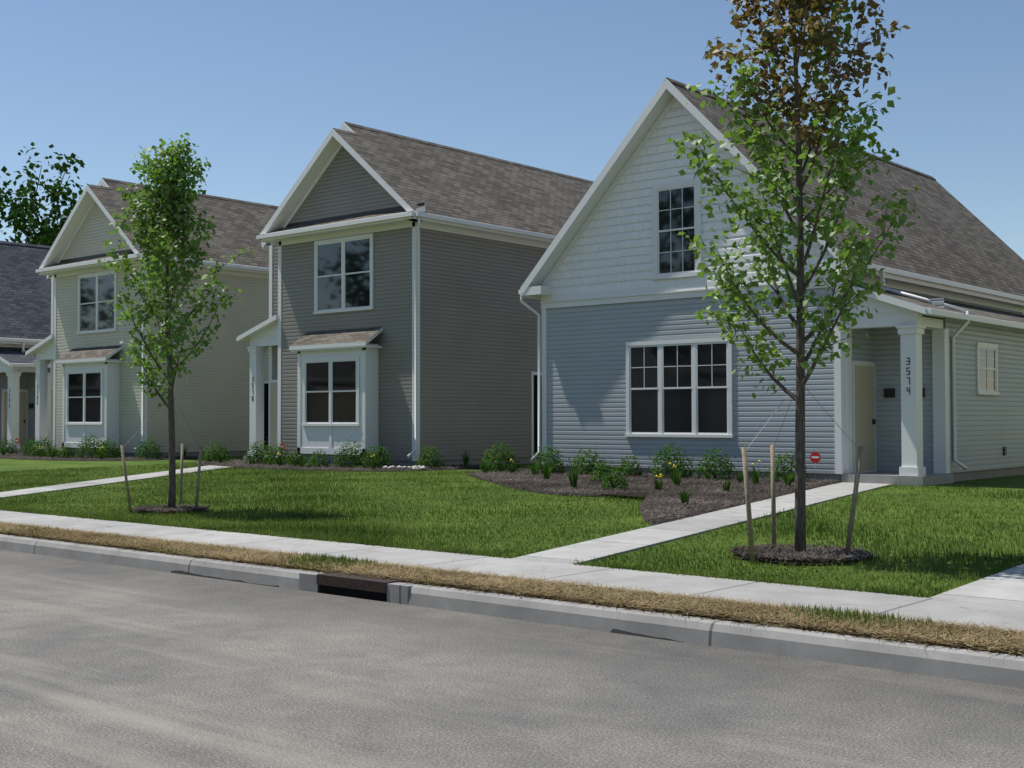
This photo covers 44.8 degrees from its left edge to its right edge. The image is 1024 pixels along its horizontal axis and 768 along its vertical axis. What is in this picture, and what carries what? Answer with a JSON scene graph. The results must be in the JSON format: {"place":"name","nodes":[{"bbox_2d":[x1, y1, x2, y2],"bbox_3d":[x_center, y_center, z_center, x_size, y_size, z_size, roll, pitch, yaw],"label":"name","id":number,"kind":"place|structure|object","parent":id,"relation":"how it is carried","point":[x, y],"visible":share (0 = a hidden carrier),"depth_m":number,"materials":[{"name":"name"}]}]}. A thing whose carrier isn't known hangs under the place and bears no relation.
{"place":"outdoors","nodes":[
{"label":"outdoors","id":0,"kind":"place"},
{"bbox_2d":[0,448,30,453],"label":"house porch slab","id":1,"kind":"structure","parent":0,"point":[19,452],"depth_m":44.57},
{"bbox_2d":[0,241,50,367],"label":"house roof","id":2,"kind":"structure","parent":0,"point":[25,302],"depth_m":47.77,"materials":[{"name":"grey"}]},
{"bbox_2d":[0,365,50,446],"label":"house walls","id":3,"kind":"structure","parent":0,"point":[27,380],"depth_m":46.30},
{"bbox_2d":[0,550,1023,767],"bbox_3d":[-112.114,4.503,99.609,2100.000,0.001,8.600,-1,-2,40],"label":"street","id":4,"kind":"structure","parent":0,"point":[102,665],"depth_m":7.01,"materials":[{"name":"grey asphalt"}]},
{"bbox_2d":[0,534,1023,688],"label":"kerb","id":5,"kind":"structure","parent":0,"point":[1000,669],"depth_m":8.94,"materials":[{"name":"grey concrete"}]},
{"bbox_2d":[0,456,1023,655],"bbox_3d":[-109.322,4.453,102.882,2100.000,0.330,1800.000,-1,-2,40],"label":"ground","id":6,"kind":"structure","parent":0,"point":[1016,482],"depth_m":17.25,"materials":[{"name":"green plant"}]},
{"bbox_2d":[0,342,50,448],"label":"house trim","id":7,"kind":"structure","parent":6,"relation":"on","point":[14,412],"depth_m":45.57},
{"bbox_2d":[0,142,86,245],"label":"tree","id":8,"kind":"object","parent":6,"relation":"on","point":[16,212],"depth_m":85.64,"materials":[{"name":"green plant"}]},
{"bbox_2d":[0,454,204,460],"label":"mulch bed","id":9,"kind":"object","parent":6,"relation":"on","point":[77,459],"visible":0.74,"depth_m":38.34,"materials":[{"name":"brown wood"}]},
{"bbox_2d":[0,430,187,458],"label":"shrubs","id":10,"kind":"object","parent":9,"relation":"in","point":[35,451],"depth_m":38.91,"materials":[{"name":"green plant"}]},
{"bbox_2d":[52,202,268,456],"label":"house walls","id":11,"kind":"structure","parent":6,"relation":"on","point":[212,396],"depth_m":40.81,"materials":[{"name":"beige plastic"}]},
{"bbox_2d":[68,274,113,421],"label":"windows","id":12,"kind":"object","parent":11,"relation":"in","point":[88,319],"visible":1,"depth_m":40.57,"materials":[{"name":"black glass"}]},
{"bbox_2d":[33,200,268,450],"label":"house trim","id":13,"kind":"structure","parent":11,"relation":"attached to","point":[45,355],"depth_m":41.45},
{"bbox_2d":[25,178,278,364],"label":"house roof","id":14,"kind":"structure","parent":11,"relation":"on","point":[240,223],"depth_m":41.77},
{"bbox_2d":[120,398,202,512],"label":"tree stakes","id":15,"kind":"object","parent":6,"relation":"on","point":[181,478],"visible":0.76,"depth_m":18.21,"materials":[{"name":"brown wood"}]},
{"bbox_2d":[134,510,205,513],"bbox_3d":[-5.063,1.871,18.451,1.240,0.038,0.998,-1,-2,40],"label":"mulch ring","id":16,"kind":"object","parent":6,"relation":"on","point":[168,513],"visible":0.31,"depth_m":18.11,"materials":[{"name":"brown wood"}]},
{"bbox_2d":[97,132,253,507],"bbox_3d":[-5.155,-0.879,18.642,2.122,5.632,2.145,-1,-2,40],"label":"tree","id":17,"kind":"object","parent":6,"relation":"on","point":[165,172],"depth_m":18.37,"materials":[{"name":"green plant"}]},
{"bbox_2d":[195,461,499,470],"bbox_3d":[-4.981,2.147,32.855,9.100,0.058,4.100,-1,-2,40],"label":"mulch bed","id":18,"kind":"object","parent":6,"relation":"on","point":[331,469],"visible":0.5,"depth_m":30.70,"materials":[{"name":"brown wood"}]},
{"bbox_2d":[201,437,470,468],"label":"shrubs","id":19,"kind":"object","parent":18,"relation":"on","point":[269,459],"depth_m":31.24,"materials":[{"name":"green plant"}]},
{"bbox_2d":[317,571,414,601],"bbox_3d":[-1.358,1.931,10.841,0.890,0.485,0.720,-1,-2,40],"label":"storm drain inlet","id":20,"kind":"object","parent":6,"relation":"on","point":[360,586],"visible":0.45,"depth_m":10.78,"materials":[{"name":"brown metal"}]},
{"bbox_2d":[383,465,425,469],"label":"drain rocks","id":21,"kind":"object","parent":6,"relation":"on","point":[413,468],"visible":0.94,"depth_m":30.01,"materials":[{"name":"white stone"}]},
{"bbox_2d":[270,146,546,465],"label":"house walls","id":22,"kind":"structure","parent":6,"relation":"on","point":[478,346],"depth_m":32.70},
{"bbox_2d":[306,238,369,421],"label":"windows","id":23,"kind":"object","parent":22,"relation":"in","point":[357,286],"visible":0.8,"depth_m":32.76,"materials":[{"name":"black glass"}]},
{"bbox_2d":[247,144,549,460],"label":"house trim","id":24,"kind":"structure","parent":22,"relation":"attached to","point":[269,337],"depth_m":33.32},
{"bbox_2d":[236,122,593,351],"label":"house roof","id":25,"kind":"structure","parent":22,"relation":"on","point":[434,183],"depth_m":33.86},
{"bbox_2d":[0,452,876,561],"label":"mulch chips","id":26,"kind":"object","parent":6,"relation":"on","point":[786,551],"visible":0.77,"depth_m":21.08,"materials":[{"name":"brown wood"}]},
{"bbox_2d":[0,519,1023,655],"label":"dry grass strip","id":27,"kind":"object","parent":6,"relation":"on","point":[685,604],"visible":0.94,"depth_m":9.68,"materials":[{"name":"beige plant"}]},
{"bbox_2d":[1,524,1015,654],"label":"verge blades","id":28,"kind":"object","parent":27,"relation":"on","point":[325,558],"visible":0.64,"depth_m":8.72,"materials":[{"name":"beige plant"}]},
{"bbox_2d":[0,465,1023,606],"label":"walkways","id":29,"kind":"structure","parent":6,"relation":"on","point":[1005,587],"depth_m":14.29,"materials":[{"name":"concrete"}]},
{"bbox_2d":[466,471,839,524],"bbox_3d":[3.281,1.901,22.962,13.575,0.141,6.356,-7,-7,76],"label":"mulch bed","id":30,"kind":"object","parent":6,"relation":"on","point":[646,501],"visible":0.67,"depth_m":20.81,"materials":[{"name":"brown soil"}]},
{"bbox_2d":[477,440,812,504],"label":"shrubs","id":31,"kind":"object","parent":30,"relation":"on","point":[503,456],"depth_m":24.80,"materials":[{"name":"green plant"}]},
{"bbox_2d":[520,96,1023,475],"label":"house trim","id":32,"kind":"structure","parent":6,"relation":"on","point":[854,403],"depth_m":24.57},
{"bbox_2d":[666,0,920,551],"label":"tree","id":33,"kind":"object","parent":6,"relation":"on","point":[812,44],"depth_m":12.16,"materials":[{"name":"green plant"}]},
{"bbox_2d":[733,551,862,564],"bbox_3d":[2.832,1.681,12.278,1.293,0.038,1.284,-1,-2,40],"label":"mulch bed","id":34,"kind":"object","parent":6,"relation":"on","point":[788,561],"visible":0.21,"depth_m":11.80,"materials":[{"name":"brown wood"}]},
{"bbox_2d":[741,384,863,563],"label":"tree stakes","id":35,"kind":"object","parent":6,"relation":"on","point":[773,503],"visible":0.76,"depth_m":12.03,"materials":[{"name":"brown wood"}]},
{"bbox_2d":[810,452,820,479],"bbox_3d":[5.753,1.599,23.570,0.212,0.626,0.016,-1,-2,40],"label":"yard sign","id":36,"kind":"object","parent":6,"relation":"on","point":[815,457],"visible":0.94,"depth_m":23.57,"materials":[{"name":"red metal"}]},
{"bbox_2d":[841,471,953,485],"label":"porch slab","id":37,"kind":"structure","parent":6,"relation":"on","point":[893,478],"depth_m":23.23,"materials":[{"name":"grey concrete"}]},
{"bbox_2d":[0,510,1023,635],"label":"sidewalk","id":38,"kind":"structure","parent":0,"point":[941,609],"depth_m":10.90,"materials":[{"name":"concrete"}]},
{"bbox_2d":[0,507,933,622],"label":"edge blades","id":39,"kind":"object","parent":38,"relation":"on","point":[452,550],"visible":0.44,"depth_m":12.34,"materials":[{"name":"green plant"}]},
{"bbox_2d":[0,0,1023,259],"label":"sky","id":40,"kind":"structure","parent":0,"point":[558,86],"materials":[{"name":"blue"}]},
{"bbox_2d":[544,97,1023,482],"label":"house walls","id":41,"kind":"structure","parent":0,"point":[611,249],"depth_m":26.04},
{"bbox_2d":[518,77,1023,329],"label":"house roof","id":42,"kind":"structure","parent":41,"relation":"on","point":[949,243],"depth_m":27.93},
{"bbox_2d":[631,187,994,432],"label":"windows","id":43,"kind":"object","parent":41,"relation":"in","point":[712,410],"visible":1,"depth_m":26.11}
]}

